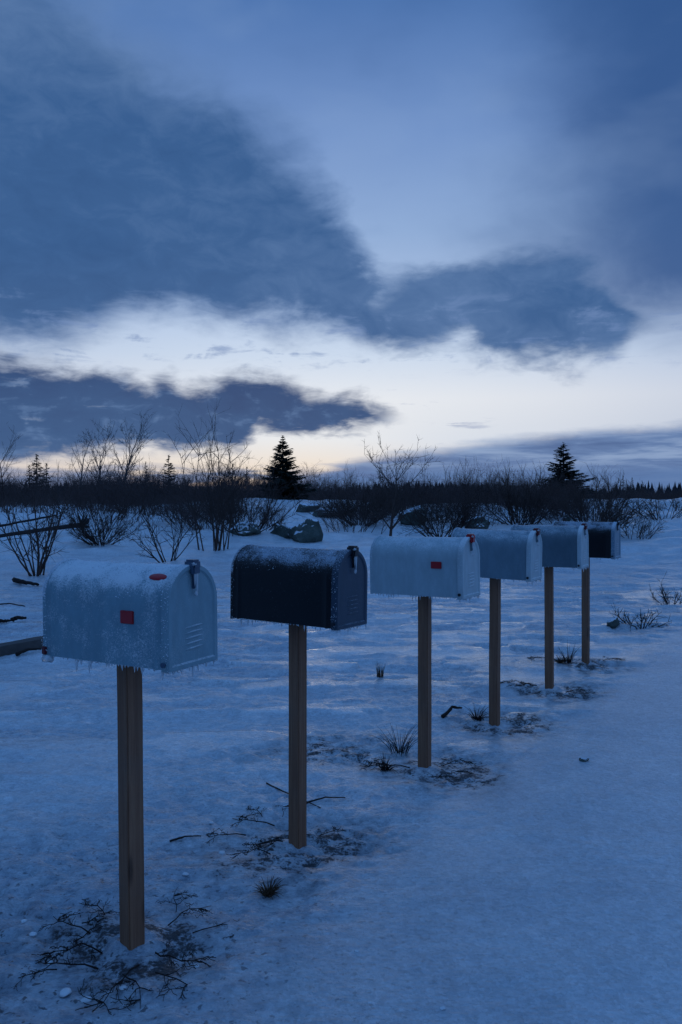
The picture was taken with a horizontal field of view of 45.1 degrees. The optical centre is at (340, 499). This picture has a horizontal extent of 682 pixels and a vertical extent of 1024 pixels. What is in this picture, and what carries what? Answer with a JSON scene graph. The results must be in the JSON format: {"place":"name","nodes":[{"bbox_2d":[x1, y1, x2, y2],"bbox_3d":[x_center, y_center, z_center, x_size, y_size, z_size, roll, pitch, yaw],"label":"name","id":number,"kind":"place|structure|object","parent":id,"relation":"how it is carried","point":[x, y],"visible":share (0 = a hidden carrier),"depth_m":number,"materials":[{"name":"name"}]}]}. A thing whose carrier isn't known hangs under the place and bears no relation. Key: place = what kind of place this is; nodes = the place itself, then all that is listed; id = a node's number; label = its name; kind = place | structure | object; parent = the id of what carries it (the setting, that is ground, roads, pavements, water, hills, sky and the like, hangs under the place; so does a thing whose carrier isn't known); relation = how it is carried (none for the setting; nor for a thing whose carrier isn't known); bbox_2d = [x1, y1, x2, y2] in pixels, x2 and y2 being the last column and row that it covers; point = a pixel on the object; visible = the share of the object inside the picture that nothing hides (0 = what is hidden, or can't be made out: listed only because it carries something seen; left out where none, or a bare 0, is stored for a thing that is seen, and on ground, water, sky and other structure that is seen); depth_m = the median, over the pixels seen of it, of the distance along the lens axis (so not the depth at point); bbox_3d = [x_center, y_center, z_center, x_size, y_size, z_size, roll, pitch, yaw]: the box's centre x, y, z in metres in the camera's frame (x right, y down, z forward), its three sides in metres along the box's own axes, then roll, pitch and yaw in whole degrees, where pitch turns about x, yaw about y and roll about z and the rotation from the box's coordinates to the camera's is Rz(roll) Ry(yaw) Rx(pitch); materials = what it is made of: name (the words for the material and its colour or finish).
{"place":"outdoors","nodes":[
{"label":"outdoors","id":0,"kind":"place"},
{"bbox_2d":[0,498,681,1023],"bbox_3d":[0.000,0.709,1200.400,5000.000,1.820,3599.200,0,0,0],"label":"snow ground","id":1,"kind":"structure","parent":0,"point":[526,868],"depth_m":3.81,"materials":[{"name":"snow"}]},
{"bbox_2d":[0,422,20,503],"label":"bare tree","id":2,"kind":"object","parent":1,"relation":"on","point":[2,483],"visible":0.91,"depth_m":45.78,"materials":[{"name":"brown plant"}]},
{"bbox_2d":[0,636,42,656],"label":"weathered beam","id":3,"kind":"structure","parent":1,"relation":"on","point":[10,648],"depth_m":7.71,"materials":[{"name":"wood"}]},
{"bbox_2d":[12,577,38,585],"bbox_3d":[-5.305,1.387,13.834,0.089,0.098,1.008,0,0,-44],"label":"stick","id":4,"kind":"object","parent":1,"relation":"on","point":[19,581],"visible":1,"depth_m":13.87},
{"bbox_2d":[0,469,52,507],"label":"brush shrub","id":5,"kind":"object","parent":1,"relation":"on","point":[33,491],"visible":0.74,"depth_m":46.95,"materials":[{"name":"brown plant"}]},
{"bbox_2d":[0,465,55,503],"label":"brush shrub","id":6,"kind":"object","parent":1,"relation":"on","point":[23,481],"visible":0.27,"depth_m":64.95,"materials":[{"name":"brown plant"}]},
{"bbox_2d":[5,478,51,505],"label":"brush shrub","id":7,"kind":"object","parent":1,"relation":"on","point":[29,491],"visible":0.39,"depth_m":52.16,"materials":[{"name":"brown plant"}]},
{"bbox_2d":[26,454,48,500],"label":"spruce tree","id":8,"kind":"object","parent":1,"relation":"on","point":[37,463],"visible":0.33,"depth_m":74.97,"materials":[{"name":"green plant"}]},
{"bbox_2d":[0,513,89,537],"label":"fallen log","id":9,"kind":"object","parent":1,"relation":"on","point":[31,531],"visible":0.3,"depth_m":26.15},
{"bbox_2d":[0,459,90,576],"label":"bare shrub","id":10,"kind":"object","parent":1,"relation":"on","point":[41,565],"visible":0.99,"depth_m":15.31,"materials":[{"name":"brown plant"}]},
{"bbox_2d":[30,949,97,979],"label":"dead twig","id":11,"kind":"object","parent":1,"relation":"on","point":[64,963],"visible":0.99,"depth_m":2.56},
{"bbox_2d":[38,910,89,933],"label":"dead twig","id":12,"kind":"object","parent":1,"relation":"on","point":[59,920],"visible":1,"depth_m":2.79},
{"bbox_2d":[31,938,102,963],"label":"dead twig","id":13,"kind":"object","parent":1,"relation":"on","point":[73,944],"visible":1,"depth_m":2.64,"materials":[{"name":"wood"}]},
{"bbox_2d":[41,465,107,505],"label":"brush shrub","id":14,"kind":"object","parent":1,"relation":"on","point":[75,485],"visible":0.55,"depth_m":46.10,"materials":[{"name":"brown plant"}]},
{"bbox_2d":[64,430,99,504],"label":"bare tree","id":15,"kind":"object","parent":1,"relation":"on","point":[78,461],"visible":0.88,"depth_m":58.23,"materials":[{"name":"brown plant"}]},
{"bbox_2d":[37,471,129,501],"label":"brush shrub","id":16,"kind":"object","parent":1,"relation":"on","point":[64,483],"visible":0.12,"depth_m":68.41,"materials":[{"name":"brown plant"}]},
{"bbox_2d":[66,918,107,941],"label":"dead twig","id":17,"kind":"object","parent":1,"relation":"on","point":[90,929],"visible":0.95,"depth_m":2.76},
{"bbox_2d":[67,471,124,511],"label":"brush shrub","id":18,"kind":"object","parent":1,"relation":"on","point":[97,493],"visible":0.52,"depth_m":38.86,"materials":[{"name":"brown plant"}]},
{"bbox_2d":[78,419,116,483],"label":"bare tree","id":19,"kind":"object","parent":1,"relation":"on","point":[100,463],"visible":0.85,"depth_m":62.02,"materials":[{"name":"brown plant"}]},
{"bbox_2d":[45,489,151,546],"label":"bare shrub","id":20,"kind":"object","parent":1,"relation":"on","point":[84,533],"visible":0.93,"depth_m":22.89,"materials":[{"name":"brown plant"}]},
{"bbox_2d":[75,964,139,1014],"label":"dead twig","id":21,"kind":"object","parent":1,"relation":"on","point":[120,983],"visible":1,"depth_m":2.40,"materials":[{"name":"wood"}]},
{"bbox_2d":[57,458,168,521],"bbox_3d":[-8.889,-0.364,31.683,4.519,2.535,4.128,0,0,-12],"label":"brush shrub","id":22,"kind":"object","parent":1,"relation":"on","point":[120,493],"visible":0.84,"depth_m":31.43,"materials":[{"name":"brown plant"}]},
{"bbox_2d":[80,469,149,505],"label":"brush shrub","id":23,"kind":"object","parent":1,"relation":"on","point":[106,484],"visible":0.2,"depth_m":49.98,"materials":[{"name":"brown plant"}]},
{"bbox_2d":[40,558,217,950],"bbox_3d":[-0.680,0.907,2.665,0.574,1.442,0.251,0,0,30],"label":"mailbox","id":24,"kind":"object","parent":1,"relation":"on","point":[131,620],"visible":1,"depth_m":2.61,"materials":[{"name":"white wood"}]},
{"bbox_2d":[160,559,217,673],"bbox_3d":[-0.458,0.349,2.532,0.049,0.330,0.250,0,0,30],"label":"door","id":25,"kind":"structure","parent":24,"relation":"in","point":[190,610],"depth_m":2.51,"materials":[{"name":"paint"}]},
{"bbox_2d":[89,478,171,514],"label":"brush shrub","id":26,"kind":"object","parent":1,"relation":"on","point":[105,489],"visible":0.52,"depth_m":38.30,"materials":[{"name":"brown plant"}]},
{"bbox_2d":[106,410,156,485],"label":"bare tree","id":27,"kind":"object","parent":1,"relation":"on","point":[130,457],"visible":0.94,"depth_m":60.08,"materials":[{"name":"brown plant"}]},
{"bbox_2d":[110,973,158,1010],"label":"dead twig","id":28,"kind":"object","parent":1,"relation":"on","point":[136,1000],"visible":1,"depth_m":2.39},
{"bbox_2d":[104,466,184,505],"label":"brush shrub","id":29,"kind":"object","parent":1,"relation":"on","point":[140,485],"visible":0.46,"depth_m":43.40,"materials":[{"name":"brown plant"}]},
{"bbox_2d":[105,464,193,514],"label":"brush shrub","id":30,"kind":"object","parent":1,"relation":"on","point":[158,482],"visible":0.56,"depth_m":37.91,"materials":[{"name":"brown plant"}]},
{"bbox_2d":[124,485,208,562],"bbox_3d":[-3.994,0.580,19.021,2.205,1.884,1.723,0,0,-25],"label":"bare shrub","id":31,"kind":"object","parent":1,"relation":"on","point":[172,538],"visible":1,"depth_m":19.09,"materials":[{"name":"brown plant"}]},
{"bbox_2d":[158,455,176,482],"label":"spruce tree","id":32,"kind":"object","parent":1,"relation":"on","point":[170,468],"visible":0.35,"depth_m":69.96,"materials":[{"name":"green plant"}]},
{"bbox_2d":[138,459,204,496],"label":"brush shrub","id":33,"kind":"object","parent":1,"relation":"on","point":[171,478],"visible":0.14,"depth_m":47.78,"materials":[{"name":"brown plant"}]},
{"bbox_2d":[155,966,193,999],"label":"dead twig","id":34,"kind":"object","parent":1,"relation":"on","point":[166,975],"visible":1,"depth_m":2.45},
{"bbox_2d":[155,887,197,911],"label":"dead twig","id":35,"kind":"object","parent":1,"relation":"on","point":[177,894],"visible":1,"depth_m":2.97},
{"bbox_2d":[155,942,215,968],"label":"dead twig","id":36,"kind":"object","parent":1,"relation":"on","point":[182,960],"visible":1,"depth_m":2.58,"materials":[{"name":"wood"}]},
{"bbox_2d":[128,481,246,524],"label":"brush shrub","id":37,"kind":"object","parent":1,"relation":"on","point":[153,507],"visible":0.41,"depth_m":30.68,"materials":[{"name":"brown plant"}]},
{"bbox_2d":[148,480,231,519],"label":"brush shrub","id":38,"kind":"object","parent":1,"relation":"on","point":[175,495],"visible":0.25,"depth_m":32.98,"materials":[{"name":"brown plant"}]},
{"bbox_2d":[147,490,233,523],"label":"brush shrub","id":39,"kind":"object","parent":1,"relation":"on","point":[173,508],"visible":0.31,"depth_m":31.32,"materials":[{"name":"brown plant"}]},
{"bbox_2d":[168,903,212,925],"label":"dead twig","id":40,"kind":"object","parent":1,"relation":"on","point":[200,909],"visible":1,"depth_m":2.88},
{"bbox_2d":[152,496,250,529],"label":"brush shrub","id":41,"kind":"object","parent":1,"relation":"on","point":[192,513],"visible":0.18,"depth_m":30.12,"materials":[{"name":"brown plant"}]},
{"bbox_2d":[166,463,252,521],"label":"brush shrub","id":42,"kind":"object","parent":1,"relation":"on","point":[200,486],"visible":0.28,"depth_m":32.92,"materials":[{"name":"brown plant"}]},
{"bbox_2d":[153,487,270,531],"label":"brush shrub","id":43,"kind":"object","parent":1,"relation":"on","point":[186,511],"visible":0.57,"depth_m":28.05,"materials":[{"name":"brown plant"}]},
{"bbox_2d":[161,397,265,550],"bbox_3d":[-3.480,-0.667,21.617,2.562,4.136,3.193,0,0,29],"label":"bare shrub","id":44,"kind":"object","parent":1,"relation":"on","point":[216,543],"visible":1,"depth_m":21.73,"materials":[{"name":"brown plant"}]},
{"bbox_2d":[177,460,287,513],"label":"brush shrub","id":45,"kind":"object","parent":1,"relation":"on","point":[246,485],"visible":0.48,"depth_m":35.75,"materials":[{"name":"brown plant"}]},
{"bbox_2d":[230,521,260,535],"bbox_3d":[-3.013,0.926,25.507,1.128,0.513,0.835,0,0,43],"label":"boulder","id":46,"kind":"object","parent":1,"relation":"on","point":[244,529],"visible":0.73,"depth_m":25.17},
{"bbox_2d":[186,468,309,535],"bbox_3d":[-3.021,-0.024,25.749,3.762,2.401,3.839,0,0,36],"label":"bare shrub","id":47,"kind":"object","parent":1,"relation":"on","point":[239,512],"visible":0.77,"depth_m":25.49,"materials":[{"name":"brown plant"}]},
{"bbox_2d":[230,812,274,827],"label":"dead twig","id":48,"kind":"object","parent":1,"relation":"on","point":[242,817],"visible":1,"depth_m":3.71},
{"bbox_2d":[199,491,305,528],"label":"brush shrub","id":49,"kind":"object","parent":1,"relation":"on","point":[269,520],"visible":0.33,"depth_m":29.00,"materials":[{"name":"brown plant"}]},
{"bbox_2d":[242,835,282,850],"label":"dead twig","id":50,"kind":"object","parent":1,"relation":"on","point":[258,845],"visible":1,"depth_m":3.41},
{"bbox_2d":[253,874,284,899],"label":"grass tuft","id":51,"kind":"object","parent":1,"relation":"on","point":[268,891],"visible":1,"depth_m":3.04,"materials":[{"name":"plant"}]},
{"bbox_2d":[270,524,291,538],"bbox_3d":[-1.591,1.046,25.532,0.932,0.579,0.938,0,0,-41],"label":"boulder","id":52,"kind":"object","parent":1,"relation":"on","point":[282,530],"visible":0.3,"depth_m":25.18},
{"bbox_2d":[256,435,316,499],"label":"spruce tree","id":53,"kind":"object","parent":1,"relation":"on","point":[285,465],"visible":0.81,"depth_m":47.67,"materials":[{"name":"green plant"}]},
{"bbox_2d":[252,461,331,497],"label":"brush shrub","id":54,"kind":"object","parent":1,"relation":"on","point":[308,473],"visible":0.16,"depth_m":84.97,"materials":[{"name":"brown plant"}]},
{"bbox_2d":[229,544,367,848],"bbox_3d":[-0.178,0.923,3.458,0.576,1.474,0.250,0,0,33],"label":"mailbox","id":55,"kind":"object","parent":1,"relation":"on","point":[298,591],"visible":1,"depth_m":3.40,"materials":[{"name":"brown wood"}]},
{"bbox_2d":[330,546,367,630],"bbox_3d":[0.044,0.351,3.319,0.048,0.330,0.250,1,0,32],"label":"door","id":56,"kind":"structure","parent":55,"relation":"in","point":[349,589],"depth_m":3.30,"materials":[{"name":"black paint"}]},
{"bbox_2d":[288,517,322,542],"bbox_3d":[-1.064,1.018,24.703,1.065,0.968,0.773,0,0,0],"label":"boulder","id":57,"kind":"object","parent":1,"relation":"on","point":[308,530],"visible":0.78,"depth_m":24.42,"materials":[{"name":"stone"}]},
{"bbox_2d":[296,503,320,511],"bbox_3d":[-1.476,0.392,36.820,0.976,0.471,0.859,0,0,-27],"label":"boulder","id":58,"kind":"object","parent":1,"relation":"on","point":[304,506],"visible":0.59,"depth_m":36.52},
{"bbox_2d":[300,469,354,499],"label":"brush shrub","id":59,"kind":"object","parent":1,"relation":"on","point":[330,485],"visible":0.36,"depth_m":62.82,"materials":[{"name":"brown plant"}]},
{"bbox_2d":[303,467,353,500],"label":"brush shrub","id":60,"kind":"object","parent":1,"relation":"on","point":[334,487],"visible":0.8,"depth_m":49.77,"materials":[{"name":"brown plant"}]},
{"bbox_2d":[0,482,679,518],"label":"heath cover","id":61,"kind":"object","parent":1,"relation":"on","point":[49,501],"visible":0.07,"depth_m":37.88,"materials":[{"name":"brown plant"}]},
{"bbox_2d":[9,480,681,500],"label":"forest","id":62,"kind":"object","parent":1,"relation":"on","point":[675,486],"depth_m":276.81,"materials":[{"name":"plant"}]},
{"bbox_2d":[295,492,398,520],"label":"brush shrub","id":63,"kind":"object","parent":1,"relation":"on","point":[335,503],"visible":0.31,"depth_m":32.82,"materials":[{"name":"brown plant"}]},
{"bbox_2d":[309,496,396,533],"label":"brush shrub","id":64,"kind":"object","parent":1,"relation":"on","point":[355,521],"visible":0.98,"depth_m":27.59,"materials":[{"name":"brown plant"}]},
{"bbox_2d":[301,490,406,517],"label":"brush shrub","id":65,"kind":"object","parent":1,"relation":"on","point":[340,507],"visible":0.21,"depth_m":32.92,"materials":[{"name":"brown plant"}]},
{"bbox_2d":[310,466,410,526],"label":"bare shrub","id":66,"kind":"object","parent":1,"relation":"on","point":[372,503],"visible":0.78,"depth_m":29.53,"materials":[{"name":"brown plant"}]},
{"bbox_2d":[312,491,426,520],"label":"brush shrub","id":67,"kind":"object","parent":1,"relation":"on","point":[387,517],"visible":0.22,"depth_m":31.61,"materials":[{"name":"brown plant"}]},
{"bbox_2d":[370,751,403,772],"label":"grass tuft","id":68,"kind":"object","parent":1,"relation":"on","point":[384,767],"visible":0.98,"depth_m":4.43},
{"bbox_2d":[367,723,417,755],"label":"grass tuft","id":69,"kind":"object","parent":1,"relation":"on","point":[402,748],"visible":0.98,"depth_m":4.72,"materials":[{"name":"plant"}]},
{"bbox_2d":[364,431,442,535],"bbox_3d":[1.672,-0.311,22.573,2.278,3.362,1.926,0,0,0],"label":"bare tree","id":70,"kind":"object","parent":1,"relation":"on","point":[393,515],"visible":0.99,"depth_m":22.35,"materials":[{"name":"brown plant"}]},
{"bbox_2d":[384,482,438,510],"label":"brush shrub","id":71,"kind":"object","parent":1,"relation":"on","point":[416,494],"visible":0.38,"depth_m":34.72,"materials":[{"name":"brown plant"}]},
{"bbox_2d":[399,505,425,525],"bbox_3d":[2.602,0.651,29.469,1.014,0.932,1.102,0,0,0],"label":"boulder","id":72,"kind":"object","parent":1,"relation":"on","point":[404,522],"visible":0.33,"depth_m":29.22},
{"bbox_2d":[369,534,479,767],"bbox_3d":[0.453,0.905,4.418,0.572,1.454,0.250,0,0,32],"label":"mailbox","id":73,"kind":"object","parent":1,"relation":"on","point":[425,570],"visible":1,"depth_m":4.36,"materials":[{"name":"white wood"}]},
{"bbox_2d":[457,534,479,599],"bbox_3d":[0.676,0.344,4.278,0.049,0.330,0.250,-1,0,32],"label":"door","id":74,"kind":"structure","parent":73,"relation":"in","point":[468,571],"depth_m":4.25,"materials":[{"name":"paint"}]},
{"bbox_2d":[387,479,471,506],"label":"brush shrub","id":75,"kind":"object","parent":1,"relation":"on","point":[436,492],"visible":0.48,"depth_m":36.04,"materials":[{"name":"brown plant"}]},
{"bbox_2d":[398,488,471,521],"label":"brush shrub","id":76,"kind":"object","parent":1,"relation":"on","point":[438,503],"visible":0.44,"depth_m":30.38,"materials":[{"name":"brown plant"}]},
{"bbox_2d":[409,478,475,504],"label":"brush shrub","id":77,"kind":"object","parent":1,"relation":"on","point":[443,491],"visible":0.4,"depth_m":36.51,"materials":[{"name":"brown plant"}]},
{"bbox_2d":[409,490,476,524],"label":"brush shrub","id":78,"kind":"object","parent":1,"relation":"on","point":[451,500],"visible":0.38,"depth_m":30.57,"materials":[{"name":"brown plant"}]},
{"bbox_2d":[385,479,507,536],"bbox_3d":[3.335,0.311,25.582,3.792,2.251,3.298,0,0,0],"label":"bare shrub","id":79,"kind":"object","parent":1,"relation":"on","point":[464,508],"visible":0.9,"depth_m":25.27,"materials":[{"name":"brown plant"}]},
{"bbox_2d":[430,488,500,514],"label":"brush shrub","id":80,"kind":"object","parent":1,"relation":"on","point":[458,500],"visible":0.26,"depth_m":31.95,"materials":[{"name":"brown plant"}]},
{"bbox_2d":[431,474,503,503],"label":"brush shrub","id":81,"kind":"object","parent":1,"relation":"on","point":[466,487],"visible":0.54,"depth_m":36.37,"materials":[{"name":"brown plant"}]},
{"bbox_2d":[464,706,488,720],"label":"grass tuft","id":82,"kind":"object","parent":1,"relation":"on","point":[473,717],"visible":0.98,"depth_m":5.44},
{"bbox_2d":[465,516,489,528],"bbox_3d":[4.696,0.896,28.449,0.929,0.704,0.967,0,0,28],"label":"boulder","id":83,"kind":"object","parent":1,"relation":"on","point":[485,521],"visible":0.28,"depth_m":28.06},
{"bbox_2d":[453,492,508,525],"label":"brush shrub","id":84,"kind":"object","parent":1,"relation":"on","point":[485,511],"visible":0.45,"depth_m":29.25,"materials":[{"name":"brown plant"}]},
{"bbox_2d":[452,470,512,502],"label":"brush shrub","id":85,"kind":"object","parent":1,"relation":"on","point":[480,485],"visible":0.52,"depth_m":36.78,"materials":[{"name":"brown plant"}]},
{"bbox_2d":[451,527,541,725],"bbox_3d":[1.006,0.923,5.325,0.575,1.489,0.250,0,0,31],"label":"mailbox","id":86,"kind":"object","parent":1,"relation":"on","point":[513,555],"visible":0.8,"depth_m":5.24,"materials":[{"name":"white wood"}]},
{"bbox_2d":[526,528,541,581],"bbox_3d":[1.233,0.345,5.188,0.048,0.330,0.250,1,1,31],"label":"door","id":87,"kind":"structure","parent":86,"relation":"in","point":[533,568],"depth_m":5.16,"materials":[{"name":"paint"}]},
{"bbox_2d":[459,454,583,524],"bbox_3d":[6.601,-0.275,31.031,4.770,2.848,4.866,0,0,11],"label":"bare shrub","id":88,"kind":"object","parent":1,"relation":"on","point":[512,505],"visible":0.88,"depth_m":29.98,"materials":[{"name":"brown plant"}]},
{"bbox_2d":[507,475,589,516],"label":"brush shrub","id":89,"kind":"object","parent":1,"relation":"on","point":[556,493],"visible":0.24,"depth_m":33.22,"materials":[{"name":"brown plant"}]},
{"bbox_2d":[510,523,588,688],"bbox_3d":[1.589,0.904,6.249,0.572,1.452,0.250,0,0,30],"label":"mailbox","id":90,"kind":"object","parent":1,"relation":"on","point":[566,546],"visible":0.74,"depth_m":6.15,"materials":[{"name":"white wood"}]},
{"bbox_2d":[577,523,588,568],"bbox_3d":[1.813,0.342,6.118,0.048,0.330,0.250,0,1,30],"label":"door","id":91,"kind":"structure","parent":90,"relation":"in","point":[582,536],"depth_m":6.09,"materials":[{"name":"paint"}]},
{"bbox_2d":[537,442,597,497],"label":"spruce tree","id":92,"kind":"object","parent":1,"relation":"on","point":[569,475],"visible":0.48,"depth_m":53.76,"materials":[{"name":"green plant"}]},
{"bbox_2d":[559,645,579,662],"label":"grass tuft","id":93,"kind":"object","parent":1,"relation":"on","point":[569,660],"visible":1,"depth_m":7.21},
{"bbox_2d":[529,476,620,513],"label":"brush shrub","id":94,"kind":"object","parent":1,"relation":"on","point":[576,489],"visible":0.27,"depth_m":34.71,"materials":[{"name":"brown plant"}]},
{"bbox_2d":[552,520,620,664],"bbox_3d":[2.154,0.905,7.207,0.574,1.458,0.250,0,0,31],"label":"mailbox","id":95,"kind":"object","parent":1,"relation":"on","point":[604,539],"visible":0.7,"depth_m":7.12,"materials":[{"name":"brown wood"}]},
{"bbox_2d":[611,520,620,558],"bbox_3d":[2.379,0.341,7.072,0.049,0.330,0.250,0,0,31],"label":"door","id":96,"kind":"structure","parent":95,"relation":"in","point":[615,530],"depth_m":7.04,"materials":[{"name":"metal"}]},
{"bbox_2d":[518,473,672,528],"bbox_3d":[9.136,0.007,29.396,5.083,2.168,4.290,0,0,32],"label":"brush shrub","id":97,"kind":"object","parent":1,"relation":"on","point":[563,519],"visible":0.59,"depth_m":29.17,"materials":[{"name":"brown plant"}]},
{"bbox_2d":[531,464,662,535],"bbox_3d":[8.230,-0.039,26.811,3.912,2.424,3.090,0,0,-20],"label":"bare shrub","id":98,"kind":"object","parent":1,"relation":"on","point":[606,512],"visible":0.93,"depth_m":26.49,"materials":[{"name":"brown plant"}]},
{"bbox_2d":[606,617,619,628],"bbox_3d":[3.109,1.407,9.364,0.160,0.141,0.109,0,0,0],"label":"stone","id":99,"kind":"object","parent":1,"relation":"on","point":[612,623],"visible":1,"depth_m":9.32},
{"bbox_2d":[610,503,668,538],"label":"bare shrub","id":100,"kind":"object","parent":1,"relation":"on","point":[640,530],"visible":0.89,"depth_m":26.00,"materials":[{"name":"brown plant"}]},
{"bbox_2d":[610,603,671,630],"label":"heath plant","id":101,"kind":"object","parent":1,"relation":"on","point":[641,620],"visible":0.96,"depth_m":9.36,"materials":[{"name":"plant"}]},
{"bbox_2d":[619,486,681,519],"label":"bare shrub","id":102,"kind":"object","parent":1,"relation":"on","point":[657,512],"visible":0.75,"depth_m":33.35,"materials":[{"name":"brown plant"}]},
{"bbox_2d":[643,491,681,511],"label":"bare shrub","id":103,"kind":"object","parent":1,"relation":"on","point":[676,505],"visible":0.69,"depth_m":40.75,"materials":[{"name":"brown plant"}]},
{"bbox_2d":[649,571,681,604],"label":"heath plant","id":104,"kind":"object","parent":1,"relation":"on","point":[666,596],"visible":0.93,"depth_m":11.50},
{"bbox_2d":[0,0,681,491],"label":"sky","id":105,"kind":"structure","parent":0,"point":[454,226],"materials":[{"name":"blue"}]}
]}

